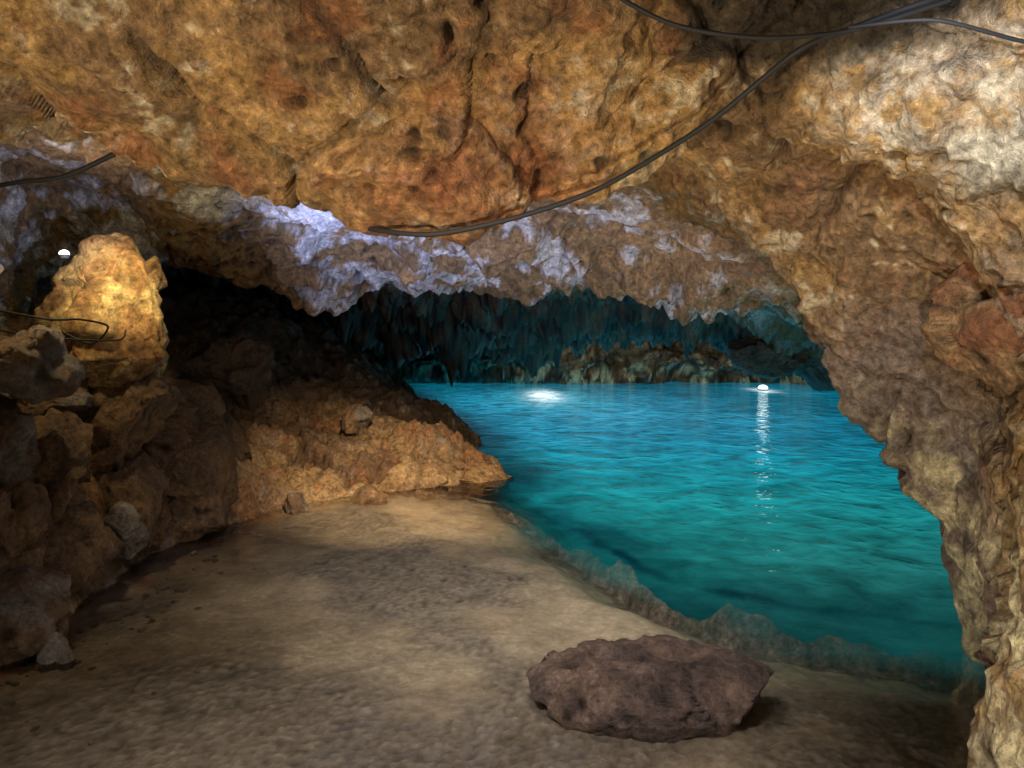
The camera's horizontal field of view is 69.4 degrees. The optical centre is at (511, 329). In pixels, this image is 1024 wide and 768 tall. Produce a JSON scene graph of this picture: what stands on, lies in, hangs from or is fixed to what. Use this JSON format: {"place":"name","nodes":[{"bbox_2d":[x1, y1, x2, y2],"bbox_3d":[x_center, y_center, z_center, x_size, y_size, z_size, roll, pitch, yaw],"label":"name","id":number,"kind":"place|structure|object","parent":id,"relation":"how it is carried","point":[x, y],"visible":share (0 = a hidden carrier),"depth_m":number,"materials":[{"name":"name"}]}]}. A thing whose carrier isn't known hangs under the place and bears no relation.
{"place":"outdoors","nodes":[
{"label":"outdoors","id":0,"kind":"place"},
{"bbox_2d":[0,277,974,767],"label":"cave floor","id":1,"kind":"structure","parent":0,"point":[402,629],"depth_m":4.22,"materials":[{"name":"sand"}]},
{"bbox_2d":[0,563,74,670],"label":"boulder","id":2,"kind":"object","parent":1,"relation":"on","point":[37,608],"visible":0.87,"depth_m":3.69,"materials":[{"name":"brown stone"}]},
{"bbox_2d":[0,480,52,576],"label":"boulder","id":3,"kind":"object","parent":2,"relation":"on","point":[26,523],"visible":0.97,"depth_m":3.83,"materials":[{"name":"brown stone"}]},
{"bbox_2d":[0,394,40,487],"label":"boulder","id":4,"kind":"object","parent":3,"relation":"on","point":[20,457],"visible":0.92,"depth_m":3.90,"materials":[{"name":"brown stone"}]},
{"bbox_2d":[0,324,85,404],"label":"boulder","id":5,"kind":"object","parent":4,"relation":"on","point":[39,365],"visible":1,"depth_m":3.92,"materials":[{"name":"brown stone"}]},
{"bbox_2d":[30,632,76,671],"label":"boulder","id":6,"kind":"object","parent":1,"relation":"on","point":[54,653],"visible":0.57,"depth_m":3.57,"materials":[{"name":"grey stone"}]},
{"bbox_2d":[42,500,124,595],"bbox_3d":[-2.612,1.307,4.346,0.516,0.571,0.694,0,0,0],"label":"boulder","id":7,"kind":"object","parent":1,"relation":"on","point":[83,545],"visible":0.51,"depth_m":4.28,"materials":[{"name":"brown stone"}]},
{"bbox_2d":[34,408,93,525],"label":"boulder","id":8,"kind":"object","parent":7,"relation":"on","point":[64,440],"visible":0.52,"depth_m":4.27,"materials":[{"name":"brown stone"}]},
{"bbox_2d":[0,334,94,418],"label":"boulder","id":9,"kind":"object","parent":8,"relation":"on","point":[79,401],"visible":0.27,"depth_m":4.65,"materials":[{"name":"brown stone"}]},
{"bbox_2d":[103,501,149,559],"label":"boulder","id":10,"kind":"object","parent":1,"relation":"on","point":[128,527],"visible":0.66,"depth_m":4.78,"materials":[{"name":"grey stone"}]},
{"bbox_2d":[95,447,170,552],"bbox_3d":[-2.724,1.164,5.239,0.710,0.943,0.810,0,0,0],"label":"boulder","id":11,"kind":"object","parent":1,"relation":"on","point":[139,481],"visible":0.51,"depth_m":4.92,"materials":[{"name":"brown stone"}]},
{"bbox_2d":[81,373,198,476],"bbox_3d":[-2.746,0.656,5.110,0.899,0.871,0.770,0,0,0],"label":"boulder","id":12,"kind":"object","parent":11,"relation":"on","point":[127,420],"visible":0.52,"depth_m":4.86,"materials":[{"name":"brown stone"}]},
{"bbox_2d":[32,232,169,390],"bbox_3d":[-2.728,-0.071,4.939,0.821,1.166,0.647,0,0,-31],"label":"rock outcrop","id":13,"kind":"object","parent":12,"relation":"on","point":[116,282],"visible":0.84,"depth_m":4.83,"materials":[{"name":"beige stone"}]},
{"bbox_2d":[0,514,312,745],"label":"gravel","id":14,"kind":"structure","parent":1,"relation":"on","point":[111,620],"depth_m":4.13,"materials":[{"name":"brown gravel"}]},
{"bbox_2d":[141,375,251,475],"bbox_3d":[-2.939,0.940,6.346,1.238,1.536,1.581,0,0,0],"label":"boulder","id":15,"kind":"object","parent":1,"relation":"on","point":[207,399],"visible":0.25,"depth_m":6.25,"materials":[{"name":"brown stone"}]},
{"bbox_2d":[158,421,238,543],"bbox_3d":[-2.634,1.237,5.854,0.763,0.997,0.940,0,0,0],"label":"boulder","id":16,"kind":"object","parent":1,"relation":"on","point":[200,469],"visible":0.55,"depth_m":5.64,"materials":[{"name":"brown stone"}]},
{"bbox_2d":[175,330,276,411],"bbox_3d":[-3.255,0.473,8.651,1.008,0.956,0.971,0,0,0],"label":"boulder","id":17,"kind":"object","parent":1,"relation":"on","point":[237,367],"visible":0.76,"depth_m":8.41,"materials":[{"name":"brown stone"}]},
{"bbox_2d":[284,492,308,514],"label":"boulder","id":18,"kind":"object","parent":1,"relation":"on","point":[295,503],"visible":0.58,"depth_m":6.55,"materials":[{"name":"brown stone"}]},
{"bbox_2d":[341,404,372,434],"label":"boulder","id":19,"kind":"object","parent":1,"relation":"on","point":[356,418],"visible":0.99,"depth_m":8.24,"materials":[{"name":"brown stone"}]},
{"bbox_2d":[350,484,388,505],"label":"boulder","id":20,"kind":"object","parent":1,"relation":"on","point":[366,494],"visible":0.66,"depth_m":6.90,"materials":[{"name":"brown stone"}]},
{"bbox_2d":[377,453,464,493],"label":"boulder","id":21,"kind":"object","parent":1,"relation":"on","point":[408,472],"visible":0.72,"depth_m":7.53,"materials":[{"name":"brown stone"}]},
{"bbox_2d":[412,489,434,500],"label":"boulder","id":22,"kind":"object","parent":1,"relation":"on","point":[422,495],"visible":0.56,"depth_m":7.21,"materials":[{"name":"brown stone"}]},
{"bbox_2d":[460,460,513,490],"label":"boulder","id":23,"kind":"object","parent":1,"relation":"on","point":[478,476],"visible":0.77,"depth_m":7.88,"materials":[{"name":"brown stone"}]},
{"bbox_2d":[526,634,774,742],"bbox_3d":[0.616,1.577,3.241,1.107,0.376,0.590,0,0,0],"label":"flat boulder","id":24,"kind":"object","parent":1,"relation":"on","point":[662,688],"visible":0.99,"depth_m":3.06,"materials":[{"name":"brown stone"}]},
{"bbox_2d":[0,0,1023,767],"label":"cave wall","id":25,"kind":"structure","parent":0,"point":[842,204],"depth_m":2.87,"materials":[{"name":"brown stone"}]},
{"bbox_2d":[0,310,108,344],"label":"electric cable","id":26,"kind":"object","parent":25,"relation":"attached to","point":[68,319],"visible":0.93,"depth_m":4.19,"materials":[{"name":"black rubber"}]},
{"bbox_2d":[0,152,116,187],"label":"electric cable","id":27,"kind":"object","parent":25,"relation":"attached to","point":[65,175],"visible":0.98,"depth_m":2.97,"materials":[{"name":"black rubber"}]},
{"bbox_2d":[0,329,126,341],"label":"electric cable","id":28,"kind":"object","parent":25,"relation":"attached to","point":[123,337],"visible":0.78,"depth_m":4.20,"materials":[{"name":"black rubber"}]},
{"bbox_2d":[58,250,69,258],"bbox_3d":[-2.700,-0.458,4.460,0.064,0.049,0.064,0,0,0],"label":"spot lamp","id":29,"kind":"object","parent":25,"relation":"attached to","point":[65,254],"visible":1,"depth_m":4.44,"materials":[{"name":"grey"}]},
{"bbox_2d":[367,0,937,236],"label":"electric cable","id":30,"kind":"object","parent":25,"relation":"attached to","point":[766,75],"visible":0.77,"depth_m":2.65,"materials":[{"name":"black rubber"}]},
{"bbox_2d":[726,336,835,391],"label":"hanging rock","id":31,"kind":"object","parent":25,"relation":"attached to","point":[753,355],"visible":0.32,"depth_m":9.89,"materials":[{"name":"stone"}]},
{"bbox_2d":[620,0,950,39],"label":"electric cable","id":32,"kind":"object","parent":25,"relation":"attached to","point":[750,37],"visible":0.93,"depth_m":2.19,"materials":[{"name":"black rubber"}]},
{"bbox_2d":[848,18,1023,43],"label":"electric cable","id":33,"kind":"object","parent":25,"relation":"attached to","point":[962,25],"visible":1,"depth_m":2.10,"materials":[{"name":"black rubber"}]},
{"bbox_2d":[920,262,1023,407],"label":"wall rock","id":34,"kind":"object","parent":25,"relation":"attached to","point":[967,327],"depth_m":2.96,"materials":[{"name":"brown stone"}]},
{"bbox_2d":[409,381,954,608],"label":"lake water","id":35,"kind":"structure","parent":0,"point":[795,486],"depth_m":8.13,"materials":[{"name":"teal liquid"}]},
{"bbox_2d":[757,385,768,390],"bbox_3d":[6.650,1.556,19.600,0.299,0.214,0.299,0,0,0],"label":"underwater lamp","id":36,"kind":"object","parent":35,"relation":"on","point":[762,387],"visible":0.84,"depth_m":19.50,"materials":[{"name":"grey"}]}
]}

